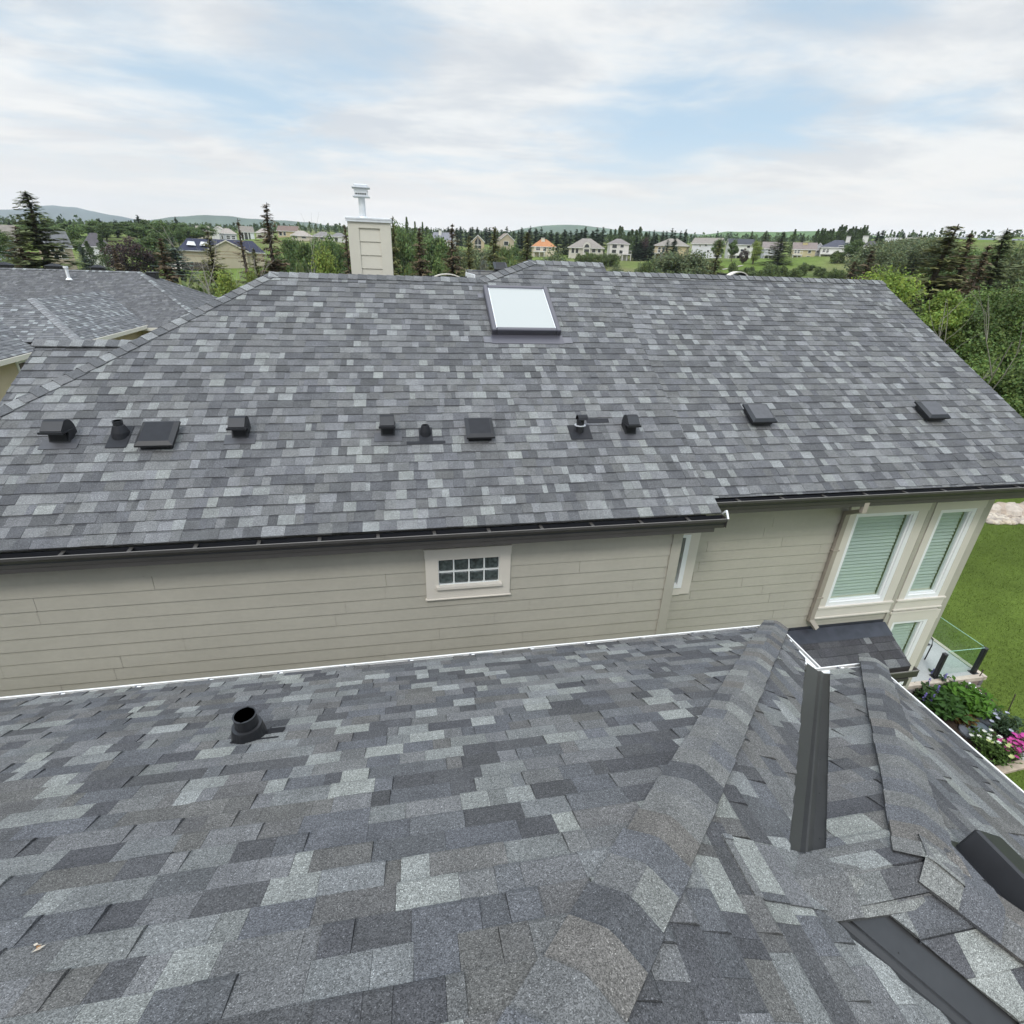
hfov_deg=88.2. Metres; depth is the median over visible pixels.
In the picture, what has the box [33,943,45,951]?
leaf scrap
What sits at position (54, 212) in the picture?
hills
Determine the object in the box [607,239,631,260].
house
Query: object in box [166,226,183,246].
deciduous tree
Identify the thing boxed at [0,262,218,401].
house
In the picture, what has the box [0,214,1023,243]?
woodland
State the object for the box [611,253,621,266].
hedge bush
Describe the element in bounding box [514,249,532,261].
deciduous tree
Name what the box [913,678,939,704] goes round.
delphinium
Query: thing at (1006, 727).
flowering shrub
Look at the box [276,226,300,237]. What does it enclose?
house
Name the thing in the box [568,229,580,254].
spruce tree
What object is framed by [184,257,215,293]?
dead tree
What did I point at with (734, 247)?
deciduous tree
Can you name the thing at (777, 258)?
spruce tree
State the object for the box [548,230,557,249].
spruce tree
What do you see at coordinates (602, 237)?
spruce tree
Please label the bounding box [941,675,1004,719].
leafy bush
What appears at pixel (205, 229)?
deciduous tree
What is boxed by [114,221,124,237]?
spruce tree
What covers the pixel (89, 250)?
poplar tree
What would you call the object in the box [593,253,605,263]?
hedge bush
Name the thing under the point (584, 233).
spruce tree
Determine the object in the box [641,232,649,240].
poplar tree
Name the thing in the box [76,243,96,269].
spruce tree
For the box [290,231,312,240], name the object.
house
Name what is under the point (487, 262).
deciduous tree
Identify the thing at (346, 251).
deciduous tree
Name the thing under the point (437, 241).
deciduous tree
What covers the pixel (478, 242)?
window
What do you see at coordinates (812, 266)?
shrub
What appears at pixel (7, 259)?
deciduous tree
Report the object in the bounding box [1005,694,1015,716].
garden stake
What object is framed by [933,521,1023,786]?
grass
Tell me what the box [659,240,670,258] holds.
spruce tree
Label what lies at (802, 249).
house
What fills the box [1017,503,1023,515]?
boulder
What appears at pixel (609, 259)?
hedge bush
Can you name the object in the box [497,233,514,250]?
house
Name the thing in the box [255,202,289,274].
spruce tree
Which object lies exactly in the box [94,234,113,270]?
poplar tree
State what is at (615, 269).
shrub
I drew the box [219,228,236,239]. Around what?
house
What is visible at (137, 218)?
spruce tree
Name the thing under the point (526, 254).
spruce tree
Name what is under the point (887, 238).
house
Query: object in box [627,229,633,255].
poplar tree
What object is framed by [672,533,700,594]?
window
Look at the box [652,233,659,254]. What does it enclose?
spruce tree
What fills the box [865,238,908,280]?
deciduous tree
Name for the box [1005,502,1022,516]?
boulder
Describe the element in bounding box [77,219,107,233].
deciduous tree
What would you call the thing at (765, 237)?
spruce tree
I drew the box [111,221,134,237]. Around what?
deciduous tree
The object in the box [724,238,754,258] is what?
house
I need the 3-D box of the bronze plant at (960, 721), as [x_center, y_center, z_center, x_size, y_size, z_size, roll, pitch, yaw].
[9.219,4.172,10.870,0.668,0.283,0.647,-3,26,-10]
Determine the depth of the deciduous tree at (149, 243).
100.29 m
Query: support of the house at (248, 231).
on the ground at (997, 578)
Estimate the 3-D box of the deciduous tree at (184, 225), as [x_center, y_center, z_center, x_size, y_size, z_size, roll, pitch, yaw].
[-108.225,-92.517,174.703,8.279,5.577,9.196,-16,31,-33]
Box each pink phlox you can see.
[997,737,1023,759]
[1010,732,1023,744]
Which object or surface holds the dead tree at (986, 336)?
on the ground at (997, 578)
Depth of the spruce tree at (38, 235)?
42.77 m
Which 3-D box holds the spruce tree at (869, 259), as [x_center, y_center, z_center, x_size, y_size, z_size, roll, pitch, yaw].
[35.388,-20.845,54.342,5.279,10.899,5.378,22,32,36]
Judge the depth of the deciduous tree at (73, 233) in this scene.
120.66 m
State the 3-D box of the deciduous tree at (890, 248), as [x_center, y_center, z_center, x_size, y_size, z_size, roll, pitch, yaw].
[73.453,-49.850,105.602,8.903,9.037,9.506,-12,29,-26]
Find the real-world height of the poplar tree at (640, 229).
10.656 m
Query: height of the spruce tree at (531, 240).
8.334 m
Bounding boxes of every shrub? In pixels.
[296,259,305,272]
[404,261,417,275]
[440,259,454,275]
[609,264,623,271]
[632,261,641,271]
[637,260,664,272]
[647,248,704,273]
[668,249,722,274]
[727,261,738,273]
[743,266,755,273]
[747,271,759,275]
[758,269,768,276]
[763,262,776,269]
[767,265,779,276]
[779,265,787,276]
[786,267,803,277]
[798,262,808,275]
[808,264,816,270]
[812,267,826,275]
[818,271,826,276]
[824,268,841,278]
[834,270,848,278]
[988,709,1023,735]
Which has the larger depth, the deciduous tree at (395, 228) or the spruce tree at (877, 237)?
the spruce tree at (877, 237)
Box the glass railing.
[929,617,988,678]
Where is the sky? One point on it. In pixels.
(698, 116)
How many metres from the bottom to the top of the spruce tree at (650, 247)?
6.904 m
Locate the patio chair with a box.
[924,637,933,659]
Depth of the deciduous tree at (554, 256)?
107.56 m
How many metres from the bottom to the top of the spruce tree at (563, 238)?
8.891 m
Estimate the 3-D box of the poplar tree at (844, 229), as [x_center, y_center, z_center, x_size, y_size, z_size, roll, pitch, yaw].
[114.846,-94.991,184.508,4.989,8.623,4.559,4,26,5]
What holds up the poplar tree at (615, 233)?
on the ground at (997, 578)
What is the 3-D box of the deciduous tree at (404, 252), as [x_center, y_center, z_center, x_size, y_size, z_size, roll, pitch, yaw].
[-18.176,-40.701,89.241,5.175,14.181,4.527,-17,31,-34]
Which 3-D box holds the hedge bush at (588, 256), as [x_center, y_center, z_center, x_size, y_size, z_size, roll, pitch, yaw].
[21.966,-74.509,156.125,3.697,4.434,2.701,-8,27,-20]
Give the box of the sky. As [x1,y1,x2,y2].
[0,0,1023,237]
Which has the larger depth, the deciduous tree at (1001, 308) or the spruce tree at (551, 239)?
the spruce tree at (551, 239)
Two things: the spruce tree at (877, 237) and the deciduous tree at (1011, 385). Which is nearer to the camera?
the deciduous tree at (1011, 385)
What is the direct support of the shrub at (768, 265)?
on the ground at (997, 578)
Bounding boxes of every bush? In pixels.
[574,253,585,261]
[581,251,591,261]
[590,252,596,261]
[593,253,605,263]
[597,254,608,266]
[608,253,613,266]
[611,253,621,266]
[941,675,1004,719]
[974,733,1022,767]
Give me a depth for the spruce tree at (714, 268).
78.32 m
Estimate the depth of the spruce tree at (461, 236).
260.53 m
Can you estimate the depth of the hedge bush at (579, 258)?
154.67 m
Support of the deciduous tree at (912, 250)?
on the ground at (997, 578)
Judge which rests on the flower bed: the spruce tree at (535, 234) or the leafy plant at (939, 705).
the leafy plant at (939, 705)
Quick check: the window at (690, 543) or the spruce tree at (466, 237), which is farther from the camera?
the spruce tree at (466, 237)
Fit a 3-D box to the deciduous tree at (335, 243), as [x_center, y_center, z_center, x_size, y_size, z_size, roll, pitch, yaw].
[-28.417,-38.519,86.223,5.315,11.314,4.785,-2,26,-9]
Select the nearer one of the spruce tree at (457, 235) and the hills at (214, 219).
the spruce tree at (457, 235)
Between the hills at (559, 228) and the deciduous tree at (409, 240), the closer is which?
the deciduous tree at (409, 240)
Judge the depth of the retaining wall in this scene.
11.72 m
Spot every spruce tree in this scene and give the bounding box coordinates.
[0,191,90,269]
[0,240,24,258]
[3,226,52,267]
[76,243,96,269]
[110,249,125,270]
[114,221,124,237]
[134,215,146,239]
[150,237,203,280]
[154,239,182,283]
[196,231,232,291]
[233,218,254,288]
[249,246,261,277]
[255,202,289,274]
[340,225,351,273]
[390,217,403,275]
[409,227,430,275]
[441,223,464,275]
[455,228,461,245]
[458,226,464,245]
[461,235,475,275]
[462,231,467,246]
[467,227,472,246]
[481,227,507,270]
[483,227,488,243]
[484,227,492,244]
[514,230,535,262]
[517,231,524,250]
[521,229,533,251]
[530,228,539,249]
[537,227,544,240]
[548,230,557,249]
[553,232,563,253]
[557,229,568,253]
[562,231,574,254]
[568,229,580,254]
[582,228,588,237]
[589,231,597,240]
[591,227,603,251]
[599,227,606,253]
[628,237,641,260]
[633,241,645,260]
[641,239,654,260]
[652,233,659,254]
[659,231,664,241]
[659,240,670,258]
[667,238,678,253]
[681,229,688,243]
[705,240,724,274]
[756,230,770,254]
[757,232,793,264]
[799,233,808,242]
[845,261,858,278]
[856,250,876,279]
[871,231,881,243]
[874,230,885,245]
[898,224,979,317]
[919,233,977,312]
[952,228,1023,299]
[954,245,992,302]
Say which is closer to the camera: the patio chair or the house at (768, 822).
the house at (768, 822)
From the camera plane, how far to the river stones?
19.85 m
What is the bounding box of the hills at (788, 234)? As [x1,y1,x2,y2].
[697,231,876,240]
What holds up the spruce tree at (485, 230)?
on the ground at (997, 578)
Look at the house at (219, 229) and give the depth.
198.50 m
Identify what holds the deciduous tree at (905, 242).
on the ground at (997, 578)
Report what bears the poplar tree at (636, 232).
on the ground at (997, 578)
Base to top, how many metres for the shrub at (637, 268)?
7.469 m
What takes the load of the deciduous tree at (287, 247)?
on the ground at (997, 578)
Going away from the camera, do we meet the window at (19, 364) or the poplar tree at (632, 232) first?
the window at (19, 364)
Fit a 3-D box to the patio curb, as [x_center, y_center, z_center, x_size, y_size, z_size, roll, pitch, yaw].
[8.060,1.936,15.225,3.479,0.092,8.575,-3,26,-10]
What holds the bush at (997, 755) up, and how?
on the flower bed
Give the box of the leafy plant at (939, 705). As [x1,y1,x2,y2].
[919,684,978,724]
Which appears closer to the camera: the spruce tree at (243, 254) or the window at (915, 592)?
the window at (915, 592)
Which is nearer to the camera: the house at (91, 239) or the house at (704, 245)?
the house at (91, 239)
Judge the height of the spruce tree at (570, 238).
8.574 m
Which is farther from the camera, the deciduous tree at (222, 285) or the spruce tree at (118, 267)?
the spruce tree at (118, 267)
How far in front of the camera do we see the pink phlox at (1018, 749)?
9.98 m
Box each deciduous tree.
[0,230,16,259]
[0,256,35,267]
[20,224,52,233]
[42,222,61,230]
[55,220,84,229]
[56,223,68,230]
[65,224,86,262]
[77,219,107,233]
[91,222,116,241]
[99,235,155,272]
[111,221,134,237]
[123,222,149,239]
[124,236,179,271]
[137,219,150,229]
[146,220,168,240]
[149,220,177,250]
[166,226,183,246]
[168,222,186,246]
[178,223,194,240]
[178,275,223,295]
[182,227,202,238]
[189,228,206,237]
[196,225,220,237]
[213,268,240,296]
[244,268,256,282]
[274,237,299,271]
[286,235,299,263]
[286,240,315,272]
[301,239,322,269]
[308,242,341,273]
[310,236,321,249]
[316,233,346,273]
[326,238,342,258]
[334,240,351,273]
[341,243,350,266]
[391,219,400,246]
[392,223,416,275]
[394,225,415,264]
[406,230,416,245]
[406,231,431,274]
[421,231,437,274]
[429,235,448,273]
[433,236,457,275]
[454,248,464,275]
[458,239,479,275]
[473,245,496,269]
[473,247,487,261]
[479,257,489,269]
[496,249,519,263]
[497,242,516,266]
[509,245,519,256]
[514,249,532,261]
[538,245,570,261]
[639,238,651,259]
[710,238,724,253]
[727,238,739,261]
[739,248,750,263]
[750,241,764,263]
[829,251,847,262]
[840,238,909,278]
[842,239,865,259]
[850,237,907,270]
[851,264,932,307]
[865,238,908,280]
[890,237,924,270]
[894,236,950,274]
[910,236,963,266]
[912,279,1023,388]
[912,311,936,329]
[914,251,972,287]
[922,289,974,354]
[940,247,981,278]
[943,252,988,294]
[965,356,1003,396]
[966,244,1020,290]
[972,248,995,253]
[980,305,1023,376]
[983,238,1023,301]
[994,364,1023,418]
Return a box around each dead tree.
[147,222,281,294]
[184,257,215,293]
[256,214,324,272]
[929,287,1023,388]
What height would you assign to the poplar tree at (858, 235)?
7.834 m
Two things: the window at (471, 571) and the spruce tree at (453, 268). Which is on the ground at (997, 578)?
the spruce tree at (453, 268)
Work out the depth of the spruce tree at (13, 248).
81.66 m
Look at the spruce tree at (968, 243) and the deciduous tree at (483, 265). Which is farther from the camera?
the deciduous tree at (483, 265)
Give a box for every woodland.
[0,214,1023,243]
[188,224,820,239]
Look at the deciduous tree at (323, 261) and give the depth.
37.70 m
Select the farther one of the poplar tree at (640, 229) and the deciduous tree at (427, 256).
the poplar tree at (640, 229)
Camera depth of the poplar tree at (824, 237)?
181.15 m
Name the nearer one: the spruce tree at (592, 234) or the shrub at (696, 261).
the shrub at (696, 261)
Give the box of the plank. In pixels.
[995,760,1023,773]
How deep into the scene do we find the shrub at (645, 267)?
103.44 m
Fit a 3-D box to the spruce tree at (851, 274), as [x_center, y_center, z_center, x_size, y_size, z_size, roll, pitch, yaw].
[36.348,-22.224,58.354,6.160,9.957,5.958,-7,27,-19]
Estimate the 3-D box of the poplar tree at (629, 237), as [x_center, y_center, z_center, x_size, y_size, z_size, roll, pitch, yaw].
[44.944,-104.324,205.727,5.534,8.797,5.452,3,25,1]
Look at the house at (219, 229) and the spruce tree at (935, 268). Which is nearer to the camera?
the spruce tree at (935, 268)
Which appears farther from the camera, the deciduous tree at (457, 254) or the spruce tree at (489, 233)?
the spruce tree at (489, 233)
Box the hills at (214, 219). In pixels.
[150,215,330,228]
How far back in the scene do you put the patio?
12.02 m
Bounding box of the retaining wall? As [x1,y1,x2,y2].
[907,680,982,694]
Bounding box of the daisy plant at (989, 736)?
[968,725,1004,750]
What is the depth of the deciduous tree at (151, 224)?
153.43 m
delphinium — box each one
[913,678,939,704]
[929,668,953,689]
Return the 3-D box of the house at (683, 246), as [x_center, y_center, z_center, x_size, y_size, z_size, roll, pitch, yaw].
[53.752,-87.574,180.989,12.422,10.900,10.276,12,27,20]
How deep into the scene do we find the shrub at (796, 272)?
118.03 m
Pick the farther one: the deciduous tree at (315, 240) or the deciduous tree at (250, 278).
the deciduous tree at (315, 240)
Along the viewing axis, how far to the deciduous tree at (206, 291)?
37.44 m
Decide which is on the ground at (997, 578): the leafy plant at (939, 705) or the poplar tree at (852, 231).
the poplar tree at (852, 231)
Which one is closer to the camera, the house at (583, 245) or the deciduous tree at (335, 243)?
the deciduous tree at (335, 243)
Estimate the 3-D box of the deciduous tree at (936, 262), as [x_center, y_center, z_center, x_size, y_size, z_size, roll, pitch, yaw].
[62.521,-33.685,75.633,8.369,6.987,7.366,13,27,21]
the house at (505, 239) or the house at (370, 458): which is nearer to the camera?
the house at (370, 458)
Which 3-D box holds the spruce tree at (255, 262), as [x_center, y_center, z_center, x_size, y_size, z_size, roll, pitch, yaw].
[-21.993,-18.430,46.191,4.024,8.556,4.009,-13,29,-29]
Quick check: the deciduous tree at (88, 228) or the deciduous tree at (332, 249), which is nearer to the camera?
the deciduous tree at (332, 249)
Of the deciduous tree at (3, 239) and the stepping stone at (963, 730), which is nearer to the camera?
the stepping stone at (963, 730)
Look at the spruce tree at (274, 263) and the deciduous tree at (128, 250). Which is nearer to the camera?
the spruce tree at (274, 263)
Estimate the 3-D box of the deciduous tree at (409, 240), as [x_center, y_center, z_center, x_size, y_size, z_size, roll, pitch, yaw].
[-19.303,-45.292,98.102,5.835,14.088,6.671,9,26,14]
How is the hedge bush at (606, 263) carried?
on the ground at (997, 578)
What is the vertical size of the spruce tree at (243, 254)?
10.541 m
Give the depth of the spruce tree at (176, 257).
100.06 m
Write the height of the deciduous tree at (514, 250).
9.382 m
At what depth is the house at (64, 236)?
107.36 m
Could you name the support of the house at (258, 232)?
on the ground at (997, 578)
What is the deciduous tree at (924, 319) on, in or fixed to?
on the ground at (997, 578)
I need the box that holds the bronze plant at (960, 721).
[948,704,979,727]
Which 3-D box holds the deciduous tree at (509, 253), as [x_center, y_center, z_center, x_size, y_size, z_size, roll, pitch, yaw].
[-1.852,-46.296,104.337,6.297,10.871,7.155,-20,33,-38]
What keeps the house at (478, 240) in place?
on the ground at (997, 578)
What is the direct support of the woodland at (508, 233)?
on the ground at (997, 578)
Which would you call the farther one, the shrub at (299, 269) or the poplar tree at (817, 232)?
the poplar tree at (817, 232)
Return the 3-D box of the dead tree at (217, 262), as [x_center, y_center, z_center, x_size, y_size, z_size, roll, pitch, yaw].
[-20.030,-15.416,38.107,4.525,10.126,7.735,20,31,33]
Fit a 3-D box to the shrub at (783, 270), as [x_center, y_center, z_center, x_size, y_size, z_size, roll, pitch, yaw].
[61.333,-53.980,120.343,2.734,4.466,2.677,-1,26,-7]
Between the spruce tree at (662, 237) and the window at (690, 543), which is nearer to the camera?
the window at (690, 543)
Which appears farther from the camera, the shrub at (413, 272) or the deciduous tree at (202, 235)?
the deciduous tree at (202, 235)
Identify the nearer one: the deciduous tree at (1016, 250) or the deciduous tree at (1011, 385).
the deciduous tree at (1011, 385)
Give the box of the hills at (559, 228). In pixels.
[509,225,704,237]
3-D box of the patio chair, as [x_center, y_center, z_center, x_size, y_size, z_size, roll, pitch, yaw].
[9.214,2.861,12.187,0.568,0.955,0.618,-3,26,-10]
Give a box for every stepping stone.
[958,724,977,738]
[970,722,989,735]
[975,716,992,728]
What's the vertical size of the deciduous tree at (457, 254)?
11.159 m
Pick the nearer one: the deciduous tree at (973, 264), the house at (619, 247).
the deciduous tree at (973, 264)
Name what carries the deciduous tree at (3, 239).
on the ground at (997, 578)
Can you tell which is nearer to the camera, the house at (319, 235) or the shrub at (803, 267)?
the shrub at (803, 267)
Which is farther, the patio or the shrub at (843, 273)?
the shrub at (843, 273)
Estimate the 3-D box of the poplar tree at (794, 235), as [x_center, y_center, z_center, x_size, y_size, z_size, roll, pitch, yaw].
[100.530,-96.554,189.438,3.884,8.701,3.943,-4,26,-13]
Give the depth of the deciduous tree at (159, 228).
149.82 m
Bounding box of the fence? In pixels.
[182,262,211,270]
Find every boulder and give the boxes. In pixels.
[990,503,1001,512]
[995,502,1006,513]
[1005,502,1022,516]
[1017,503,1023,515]
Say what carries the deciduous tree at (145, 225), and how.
on the ground at (997, 578)
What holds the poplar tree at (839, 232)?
on the ground at (997, 578)
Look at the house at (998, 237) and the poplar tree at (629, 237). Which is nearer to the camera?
the house at (998, 237)
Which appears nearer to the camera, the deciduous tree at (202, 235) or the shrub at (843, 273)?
the shrub at (843, 273)
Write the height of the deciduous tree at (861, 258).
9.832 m
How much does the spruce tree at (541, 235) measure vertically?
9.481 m
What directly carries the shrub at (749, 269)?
on the ground at (997, 578)
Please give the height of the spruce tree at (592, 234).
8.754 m
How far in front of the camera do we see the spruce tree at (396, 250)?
50.94 m
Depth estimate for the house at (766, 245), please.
164.58 m
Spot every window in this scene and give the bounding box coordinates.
[15,359,26,371]
[423,544,512,600]
[475,237,480,247]
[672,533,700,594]
[814,503,932,619]
[887,609,940,686]
[892,500,988,611]
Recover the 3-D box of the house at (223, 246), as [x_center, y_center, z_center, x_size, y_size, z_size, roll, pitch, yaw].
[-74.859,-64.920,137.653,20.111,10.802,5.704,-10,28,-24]
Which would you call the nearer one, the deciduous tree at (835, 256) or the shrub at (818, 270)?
the shrub at (818, 270)
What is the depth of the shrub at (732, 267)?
123.94 m
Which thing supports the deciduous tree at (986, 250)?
on the ground at (997, 578)
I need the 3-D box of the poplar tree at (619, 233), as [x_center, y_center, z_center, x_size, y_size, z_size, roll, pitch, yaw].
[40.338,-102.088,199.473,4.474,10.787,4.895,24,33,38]
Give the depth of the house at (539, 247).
169.94 m
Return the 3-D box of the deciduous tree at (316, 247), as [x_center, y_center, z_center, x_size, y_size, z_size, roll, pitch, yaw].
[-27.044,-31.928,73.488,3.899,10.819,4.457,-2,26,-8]
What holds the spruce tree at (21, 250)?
on the ground at (997, 578)
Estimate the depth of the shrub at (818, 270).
124.01 m
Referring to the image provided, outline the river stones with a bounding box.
[986,512,1023,524]
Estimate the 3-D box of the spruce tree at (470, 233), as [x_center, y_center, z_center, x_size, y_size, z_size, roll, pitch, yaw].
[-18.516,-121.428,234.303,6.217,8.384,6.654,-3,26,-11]
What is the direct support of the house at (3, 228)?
on the ground at (997, 578)
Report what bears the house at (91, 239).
on the ground at (997, 578)
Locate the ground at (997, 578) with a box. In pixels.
[1,224,1023,790]
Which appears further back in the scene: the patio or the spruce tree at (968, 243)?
the spruce tree at (968, 243)
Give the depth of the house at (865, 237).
157.14 m
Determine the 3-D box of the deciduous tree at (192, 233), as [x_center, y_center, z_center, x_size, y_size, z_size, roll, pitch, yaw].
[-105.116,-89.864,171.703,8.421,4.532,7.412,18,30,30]
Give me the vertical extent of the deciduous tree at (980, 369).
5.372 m
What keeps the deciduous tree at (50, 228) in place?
on the ground at (997, 578)
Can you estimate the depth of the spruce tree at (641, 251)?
177.53 m
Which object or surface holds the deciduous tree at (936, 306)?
on the ground at (997, 578)
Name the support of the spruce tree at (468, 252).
on the ground at (997, 578)
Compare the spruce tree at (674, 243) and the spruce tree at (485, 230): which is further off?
the spruce tree at (485, 230)
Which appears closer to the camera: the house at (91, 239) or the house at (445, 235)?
the house at (91, 239)
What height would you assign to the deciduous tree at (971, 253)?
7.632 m
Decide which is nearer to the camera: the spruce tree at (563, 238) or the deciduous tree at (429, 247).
the deciduous tree at (429, 247)
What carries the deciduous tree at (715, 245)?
on the ground at (997, 578)
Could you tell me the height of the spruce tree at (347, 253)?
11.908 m
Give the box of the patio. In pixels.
[911,639,971,681]
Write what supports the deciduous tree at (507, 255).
on the ground at (997, 578)
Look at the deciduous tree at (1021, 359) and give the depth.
24.79 m
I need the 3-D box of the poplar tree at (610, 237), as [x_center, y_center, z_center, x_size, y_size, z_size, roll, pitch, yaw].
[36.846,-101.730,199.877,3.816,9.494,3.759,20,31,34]
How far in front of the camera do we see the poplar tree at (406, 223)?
129.75 m
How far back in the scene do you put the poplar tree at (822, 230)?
181.58 m
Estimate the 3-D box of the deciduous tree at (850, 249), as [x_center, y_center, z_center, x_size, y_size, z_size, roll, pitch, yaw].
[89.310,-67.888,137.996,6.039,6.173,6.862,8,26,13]
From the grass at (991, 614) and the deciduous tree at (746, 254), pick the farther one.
the deciduous tree at (746, 254)
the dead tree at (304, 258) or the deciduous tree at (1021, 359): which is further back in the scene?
the dead tree at (304, 258)
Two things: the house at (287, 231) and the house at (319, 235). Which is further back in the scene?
the house at (287, 231)
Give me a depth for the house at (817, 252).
163.07 m
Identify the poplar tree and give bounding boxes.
[81,241,100,268]
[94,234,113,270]
[405,217,408,232]
[604,229,612,253]
[612,229,616,240]
[614,226,622,238]
[624,231,633,253]
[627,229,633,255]
[629,230,640,250]
[631,227,643,243]
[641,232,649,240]
[787,229,797,253]
[813,229,819,242]
[814,228,824,243]
[818,228,827,244]
[824,228,836,242]
[833,224,844,240]
[839,226,847,241]
[848,226,854,243]
[854,227,861,247]
[860,225,869,239]
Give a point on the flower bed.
(953, 725)
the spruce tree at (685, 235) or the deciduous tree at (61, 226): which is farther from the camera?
the spruce tree at (685, 235)
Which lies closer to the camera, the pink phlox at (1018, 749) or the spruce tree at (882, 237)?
the pink phlox at (1018, 749)
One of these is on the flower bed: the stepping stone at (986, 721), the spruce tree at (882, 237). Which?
the stepping stone at (986, 721)
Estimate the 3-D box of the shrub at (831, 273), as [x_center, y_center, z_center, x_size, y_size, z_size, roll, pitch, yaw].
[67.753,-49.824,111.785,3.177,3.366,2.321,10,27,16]
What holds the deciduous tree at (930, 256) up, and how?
on the ground at (997, 578)
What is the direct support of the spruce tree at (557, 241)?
on the ground at (997, 578)
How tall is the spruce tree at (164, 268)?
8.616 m
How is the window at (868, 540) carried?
in the house at (370, 458)
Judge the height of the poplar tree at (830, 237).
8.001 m
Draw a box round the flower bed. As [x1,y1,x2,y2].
[917,693,1019,765]
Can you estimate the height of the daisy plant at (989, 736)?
0.332 m
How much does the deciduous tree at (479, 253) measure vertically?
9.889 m
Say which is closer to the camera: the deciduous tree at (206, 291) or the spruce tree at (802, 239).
the deciduous tree at (206, 291)
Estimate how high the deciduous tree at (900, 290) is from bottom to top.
9.207 m
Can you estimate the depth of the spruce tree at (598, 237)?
202.43 m
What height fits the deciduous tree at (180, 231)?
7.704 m
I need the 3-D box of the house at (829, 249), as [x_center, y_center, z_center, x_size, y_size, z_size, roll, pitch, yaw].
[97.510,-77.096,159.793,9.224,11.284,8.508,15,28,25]
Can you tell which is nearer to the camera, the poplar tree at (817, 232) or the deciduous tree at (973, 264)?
the deciduous tree at (973, 264)
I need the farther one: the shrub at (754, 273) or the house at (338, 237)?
the house at (338, 237)
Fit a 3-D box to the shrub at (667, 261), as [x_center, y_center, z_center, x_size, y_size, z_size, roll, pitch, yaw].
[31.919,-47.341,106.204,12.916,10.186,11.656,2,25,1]
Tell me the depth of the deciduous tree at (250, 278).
31.57 m
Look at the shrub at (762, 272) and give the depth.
121.87 m
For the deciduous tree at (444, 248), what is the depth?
79.86 m
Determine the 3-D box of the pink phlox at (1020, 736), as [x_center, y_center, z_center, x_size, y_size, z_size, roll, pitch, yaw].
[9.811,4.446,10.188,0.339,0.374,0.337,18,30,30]
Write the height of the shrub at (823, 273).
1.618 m
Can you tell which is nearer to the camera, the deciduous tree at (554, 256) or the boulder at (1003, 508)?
the boulder at (1003, 508)
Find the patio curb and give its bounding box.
[907,637,986,689]
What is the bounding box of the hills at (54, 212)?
[0,205,137,222]
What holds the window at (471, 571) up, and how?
in the house at (370, 458)
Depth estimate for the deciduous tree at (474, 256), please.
101.03 m
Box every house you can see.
[0,184,1023,696]
[0,225,22,255]
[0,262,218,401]
[0,620,1023,1023]
[39,231,77,269]
[81,233,116,269]
[178,238,264,267]
[210,226,222,238]
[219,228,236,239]
[238,226,254,239]
[255,228,273,238]
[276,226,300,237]
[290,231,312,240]
[312,232,331,240]
[331,233,347,242]
[433,230,456,248]
[471,235,484,252]
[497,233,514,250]
[531,237,556,256]
[567,238,604,259]
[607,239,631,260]
[648,238,690,259]
[690,238,724,258]
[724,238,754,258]
[760,242,782,257]
[790,242,817,257]
[815,243,822,255]
[819,236,851,255]
[862,235,875,248]
[883,237,901,241]
[977,236,1002,239]
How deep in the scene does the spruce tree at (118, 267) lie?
52.43 m
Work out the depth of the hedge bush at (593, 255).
158.23 m
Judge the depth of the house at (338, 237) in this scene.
183.49 m
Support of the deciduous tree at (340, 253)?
on the ground at (997, 578)
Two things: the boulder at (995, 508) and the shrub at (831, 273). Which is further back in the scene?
the shrub at (831, 273)
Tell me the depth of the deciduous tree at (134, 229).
163.15 m
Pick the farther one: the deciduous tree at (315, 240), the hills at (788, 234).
the hills at (788, 234)
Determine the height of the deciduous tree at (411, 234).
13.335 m
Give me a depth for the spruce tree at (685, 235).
206.65 m
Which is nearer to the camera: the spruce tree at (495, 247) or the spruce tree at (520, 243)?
the spruce tree at (495, 247)
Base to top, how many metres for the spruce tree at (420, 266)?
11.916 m
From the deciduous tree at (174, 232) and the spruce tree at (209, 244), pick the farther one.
the deciduous tree at (174, 232)
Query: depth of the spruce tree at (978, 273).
29.78 m
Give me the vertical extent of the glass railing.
0.705 m
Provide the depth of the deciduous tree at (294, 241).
87.83 m
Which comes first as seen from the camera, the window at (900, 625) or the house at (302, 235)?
the window at (900, 625)
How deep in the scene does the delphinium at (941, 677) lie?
11.54 m
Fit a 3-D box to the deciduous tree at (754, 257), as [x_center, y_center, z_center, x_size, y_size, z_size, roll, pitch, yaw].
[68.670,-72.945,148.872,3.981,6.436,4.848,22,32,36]
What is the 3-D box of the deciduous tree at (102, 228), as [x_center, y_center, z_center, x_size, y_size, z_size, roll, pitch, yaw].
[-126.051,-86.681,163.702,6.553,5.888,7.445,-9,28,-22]

